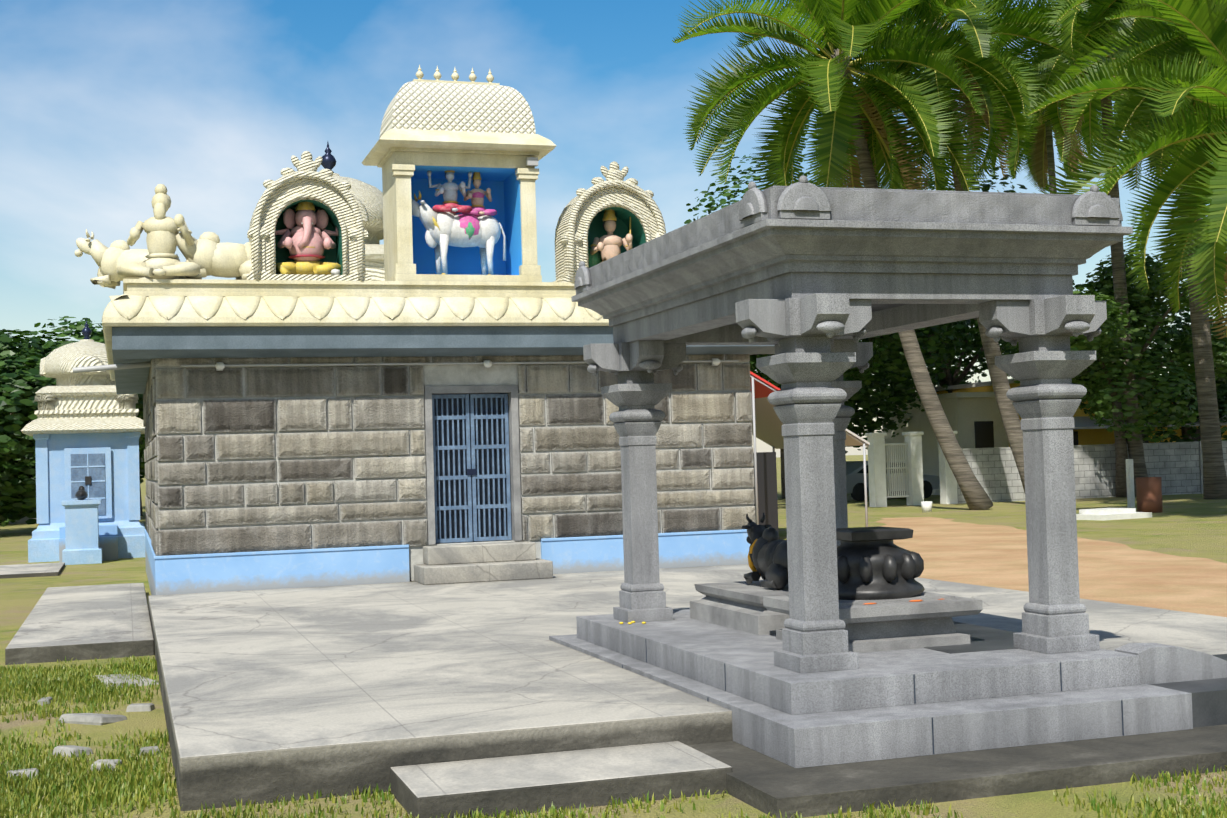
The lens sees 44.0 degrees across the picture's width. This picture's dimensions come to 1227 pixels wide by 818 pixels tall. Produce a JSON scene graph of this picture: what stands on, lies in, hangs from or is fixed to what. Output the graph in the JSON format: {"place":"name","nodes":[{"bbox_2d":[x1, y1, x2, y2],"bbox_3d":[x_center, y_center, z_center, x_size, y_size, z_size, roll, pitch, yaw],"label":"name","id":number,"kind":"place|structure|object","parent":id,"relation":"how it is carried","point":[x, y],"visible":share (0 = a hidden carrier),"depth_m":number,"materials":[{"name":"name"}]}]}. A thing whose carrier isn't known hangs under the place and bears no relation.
{"place":"outdoors","nodes":[
{"label":"outdoors","id":0,"kind":"place"},
{"bbox_2d":[321,142,384,280],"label":"temple dome","id":1,"kind":"structure","parent":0,"point":[368,198],"depth_m":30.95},
{"bbox_2d":[0,455,1226,817],"bbox_3d":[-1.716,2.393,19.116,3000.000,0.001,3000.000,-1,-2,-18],"label":"ground","id":2,"kind":"structure","parent":0,"point":[1188,525],"depth_m":14.00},
{"bbox_2d":[1,519,15,526],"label":"bush","id":3,"kind":"object","parent":2,"relation":"on","point":[3,524],"visible":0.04,"depth_m":54.84,"materials":[{"name":"green plant"}]},
{"bbox_2d":[0,516,36,524],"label":"wall","id":4,"kind":"structure","parent":2,"relation":"on","point":[23,520],"depth_m":56.62,"materials":[{"name":"grey concrete"}]},
{"bbox_2d":[0,329,65,521],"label":"tree","id":5,"kind":"object","parent":2,"relation":"on","point":[20,376],"visible":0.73,"depth_m":43.41,"materials":[{"name":"green plant"}]},
{"bbox_2d":[0,316,147,524],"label":"tree","id":6,"kind":"object","parent":2,"relation":"on","point":[26,487],"depth_m":45.03,"materials":[{"name":"green plant"}]},
{"bbox_2d":[21,319,144,562],"bbox_3d":[-11.039,0.600,31.968,2.508,5.010,2.508,-1,-2,-18],"label":"shrine","id":7,"kind":"object","parent":2,"relation":"on","point":[86,410],"visible":0.81,"depth_m":31.09,"materials":[{"name":"blue paint"}]},
{"bbox_2d":[59,447,117,564],"bbox_3d":[-10.431,1.891,30.157,1.100,2.270,1.710,-1,-2,-18],"label":"shrine door and pedestal","id":8,"kind":"structure","parent":7,"relation":"attached to","point":[85,536],"depth_m":30.38,"materials":[{"name":"blue paint"}]},
{"bbox_2d":[7,674,159,779],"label":"rubble stones","id":9,"kind":"object","parent":2,"relation":"on","point":[89,718],"visible":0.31,"depth_m":10.39,"materials":[{"name":"grey stone"}]},
{"bbox_2d":[139,435,145,479],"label":"tree","id":10,"kind":"object","parent":2,"relation":"on","point":[141,446],"depth_m":56.23,"materials":[{"name":"green plant"}]},
{"bbox_2d":[139,455,145,515],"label":"tree","id":11,"kind":"object","parent":2,"relation":"on","point":[141,474],"depth_m":62.27,"materials":[{"name":"green plant"}]},
{"bbox_2d":[144,529,750,594],"bbox_3d":[-3.172,2.227,23.623,7.760,0.725,9.550,-1,-2,-18],"label":"wall base","id":12,"kind":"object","parent":2,"relation":"on","point":[213,572],"depth_m":18.66,"materials":[{"name":"blue paint"}]},
{"bbox_2d":[143,354,755,580],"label":"temple hall walls","id":13,"kind":"structure","parent":2,"relation":"on","point":[253,458],"depth_m":18.83,"materials":[{"name":"grey stone"}]},
{"bbox_2d":[75,184,251,288],"bbox_3d":[-5.355,-2.092,18.239,2.451,1.178,1.096,-2,-2,0],"label":"rishi and bulls statues","id":14,"kind":"object","parent":13,"relation":"on","point":[205,254],"visible":0.88,"depth_m":18.10,"materials":[{"name":"beige paint"}]},
{"bbox_2d":[244,151,371,280],"bbox_3d":[-3.776,-2.328,18.647,1.480,1.583,0.685,-1,-2,-18],"label":"arched niche","id":15,"kind":"object","parent":13,"relation":"on","point":[323,189],"visible":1,"depth_m":18.42,"materials":[{"name":"beige"}]},
{"bbox_2d":[275,202,340,274],"bbox_3d":[-3.755,-2.155,18.591,0.907,1.178,0.482,-1,-2,-18],"label":"ganesha statue","id":16,"kind":"object","parent":15,"relation":"on","point":[306,242],"visible":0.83,"depth_m":18.51,"materials":[{"name":"pink paint"}]},
{"bbox_2d":[102,279,608,380],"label":"roof parapet","id":17,"kind":"structure","parent":13,"relation":"on","point":[189,303],"depth_m":18.31,"materials":[{"name":"beige paint"}]},
{"bbox_2d":[73,326,774,393],"bbox_3d":[-3.420,-0.568,23.445,9.082,0.490,9.970,-1,-2,-18],"label":"roof eave","id":18,"kind":"object","parent":13,"relation":"attached to","point":[135,350],"visible":0.85,"depth_m":18.52,"materials":[{"name":"paint"}]},
{"bbox_2d":[362,64,555,281],"bbox_3d":[-1.999,-2.990,19.518,2.239,2.858,1.469,-1,-2,-18],"label":"rooftop shrine","id":19,"kind":"object","parent":13,"relation":"on","point":[437,127],"depth_m":19.20,"materials":[{"name":"beige paint"}]},
{"bbox_2d":[412,170,505,274],"bbox_3d":[-2.017,-2.436,19.333,1.375,1.561,0.424,-1,-2,-27],"label":"shiva parvati on nandi","id":20,"kind":"object","parent":19,"relation":"attached to","point":[476,223],"visible":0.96,"depth_m":19.26,"materials":[{"name":"white paint"}]},
{"bbox_2d":[424,385,521,544],"bbox_3d":[-1.801,0.699,19.281,1.200,1.980,0.255,-1,-2,-18],"label":"barred door","id":21,"kind":"structure","parent":13,"relation":"in","point":[472,464],"depth_m":19.31,"materials":[{"name":"blue metal"}]},
{"bbox_2d":[553,161,665,281],"bbox_3d":[-0.046,-2.398,19.849,1.480,1.583,0.685,-1,-2,-18],"label":"arched niche","id":22,"kind":"object","parent":13,"relation":"on","point":[579,228],"visible":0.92,"depth_m":19.62,"materials":[{"name":"beige"}]},
{"bbox_2d":[588,209,632,267],"bbox_3d":[-0.012,-2.230,19.779,0.733,1.080,0.447,-2,-2,-4],"label":"murugan statue","id":23,"kind":"object","parent":22,"relation":"in","point":[608,245],"visible":0.67,"depth_m":19.78,"materials":[{"name":"pink paint"}]},
{"bbox_2d":[0,562,1226,817],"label":"platform","id":24,"kind":"structure","parent":2,"relation":"on","point":[438,700],"depth_m":9.96,"materials":[{"name":"concrete"}]},
{"bbox_2d":[414,541,552,584],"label":"door steps","id":25,"kind":"structure","parent":24,"relation":"on","point":[472,563],"depth_m":18.60,"materials":[{"name":"stone"}]},
{"bbox_2d":[750,371,869,532],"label":"shed canopies","id":26,"kind":"object","parent":2,"relation":"on","point":[767,423],"visible":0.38,"depth_m":30.06,"materials":[{"name":"red"}]},
{"bbox_2d":[672,0,1013,509],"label":"palm","id":27,"kind":"object","parent":2,"relation":"on","point":[843,121],"visible":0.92,"depth_m":42.36,"materials":[{"name":"green plant"}]},
{"bbox_2d":[754,324,956,498],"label":"tree","id":28,"kind":"object","parent":2,"relation":"on","point":[868,412],"visible":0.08,"depth_m":57.10,"materials":[{"name":"green plant"}]},
{"bbox_2d":[684,155,1026,386],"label":"tree","id":29,"kind":"object","parent":2,"relation":"on","point":[935,345],"visible":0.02,"depth_m":52.74,"materials":[{"name":"green plant"}]},
{"bbox_2d":[549,175,1226,817],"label":"stone pavilion","id":30,"kind":"structure","parent":2,"relation":"on","point":[811,281],"depth_m":8.76,"materials":[{"name":"stone"}]},
{"bbox_2d":[690,513,789,634],"bbox_3d":[1.214,1.169,11.155,0.920,0.790,1.320,-1,-2,-18],"label":"nandi statue","id":31,"kind":"object","parent":30,"relation":"on","point":[738,605],"visible":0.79,"depth_m":11.00,"materials":[{"name":"black stone"}]},
{"bbox_2d":[619,526,982,652],"bbox_3d":[1.267,1.175,10.502,1.249,0.730,2.754,-1,-2,-31],"label":"stone pedestal","id":32,"kind":"object","parent":30,"relation":"on","point":[887,602],"visible":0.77,"depth_m":9.54,"materials":[{"name":"black stone"}]},
{"bbox_2d":[846,461,939,500],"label":"parked car","id":33,"kind":"object","parent":2,"relation":"on","point":[855,478],"visible":0.4,"depth_m":53.82,"materials":[{"name":"grey paint"}]},
{"bbox_2d":[865,431,957,506],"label":"gate","id":34,"kind":"structure","parent":2,"relation":"on","point":[880,459],"depth_m":47.76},
{"bbox_2d":[882,392,1008,494],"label":"cream house","id":35,"kind":"structure","parent":2,"relation":"on","point":[974,419],"depth_m":57.73,"materials":[{"name":"grey"}]},
{"bbox_2d":[772,0,1119,492],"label":"palm","id":36,"kind":"object","parent":2,"relation":"on","point":[996,117],"visible":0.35,"depth_m":44.91,"materials":[{"name":"green plant"}]},
{"bbox_2d":[865,279,1087,396],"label":"tree","id":37,"kind":"object","parent":2,"relation":"on","point":[955,375],"visible":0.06,"depth_m":61.78,"materials":[{"name":"green plant"}]},
{"bbox_2d":[961,47,1114,193],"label":"palm","id":38,"kind":"object","parent":2,"relation":"on","point":[1041,160],"visible":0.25,"depth_m":66.01,"materials":[{"name":"green plant"}]},
{"bbox_2d":[921,459,1162,520],"bbox_3d":[12.110,2.007,39.241,5.108,1.320,8.213,-1,-2,-18],"label":"yard clutter","id":39,"kind":"object","parent":2,"relation":"on","point":[1149,500],"visible":0.98,"depth_m":37.77,"materials":[{"name":"white paint"}]},
{"bbox_2d":[935,375,1226,446],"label":"yellow house","id":40,"kind":"structure","parent":2,"relation":"on","point":[1086,431],"depth_m":56.86,"materials":[{"name":"grey"}]},
{"bbox_2d":[965,0,1209,496],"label":"palm","id":41,"kind":"object","parent":2,"relation":"on","point":[1089,116],"visible":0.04,"depth_m":49.65,"materials":[{"name":"green plant"}]},
{"bbox_2d":[998,249,1226,496],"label":"yard tree","id":42,"kind":"object","parent":2,"relation":"on","point":[1102,375],"visible":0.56,"depth_m":49.00,"materials":[{"name":"green plant"}]},
{"bbox_2d":[1016,0,1226,498],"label":"palm","id":43,"kind":"object","parent":2,"relation":"on","point":[1214,480],"visible":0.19,"depth_m":45.56,"materials":[{"name":"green plant"}]},
{"bbox_2d":[1021,0,1226,338],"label":"palm","id":44,"kind":"object","parent":2,"relation":"on","point":[1197,22],"visible":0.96,"depth_m":32.47,"materials":[{"name":"green plant"}]},
{"bbox_2d":[1037,0,1226,194],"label":"palm","id":45,"kind":"object","parent":2,"relation":"on","point":[1155,37],"visible":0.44,"depth_m":39.08,"materials":[{"name":"green plant"}]},
{"bbox_2d":[1082,300,1226,442],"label":"yard tree","id":46,"kind":"object","parent":2,"relation":"on","point":[1188,432],"visible":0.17,"depth_m":54.83,"materials":[{"name":"green plant"}]},
{"bbox_2d":[1126,127,1226,218],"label":"palm","id":47,"kind":"object","parent":2,"relation":"on","point":[1155,166],"visible":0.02,"depth_m":60.96,"materials":[{"name":"green plant"}]},
{"bbox_2d":[0,655,1226,817],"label":"grass","id":48,"kind":"structure","parent":0,"point":[43,681],"depth_m":8.12,"materials":[{"name":"green plant"}]},
{"bbox_2d":[0,0,1226,456],"label":"sky","id":49,"kind":"structure","parent":0,"point":[104,103],"materials":[{"name":"blue"}]},
{"bbox_2d":[876,517,1226,616],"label":"dirt path","id":50,"kind":"structure","parent":0,"point":[949,550],"depth_m":21.35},
{"bbox_2d":[957,441,1226,503],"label":"compound wall","id":51,"kind":"structure","parent":0,"point":[1177,467],"depth_m":50.05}
]}

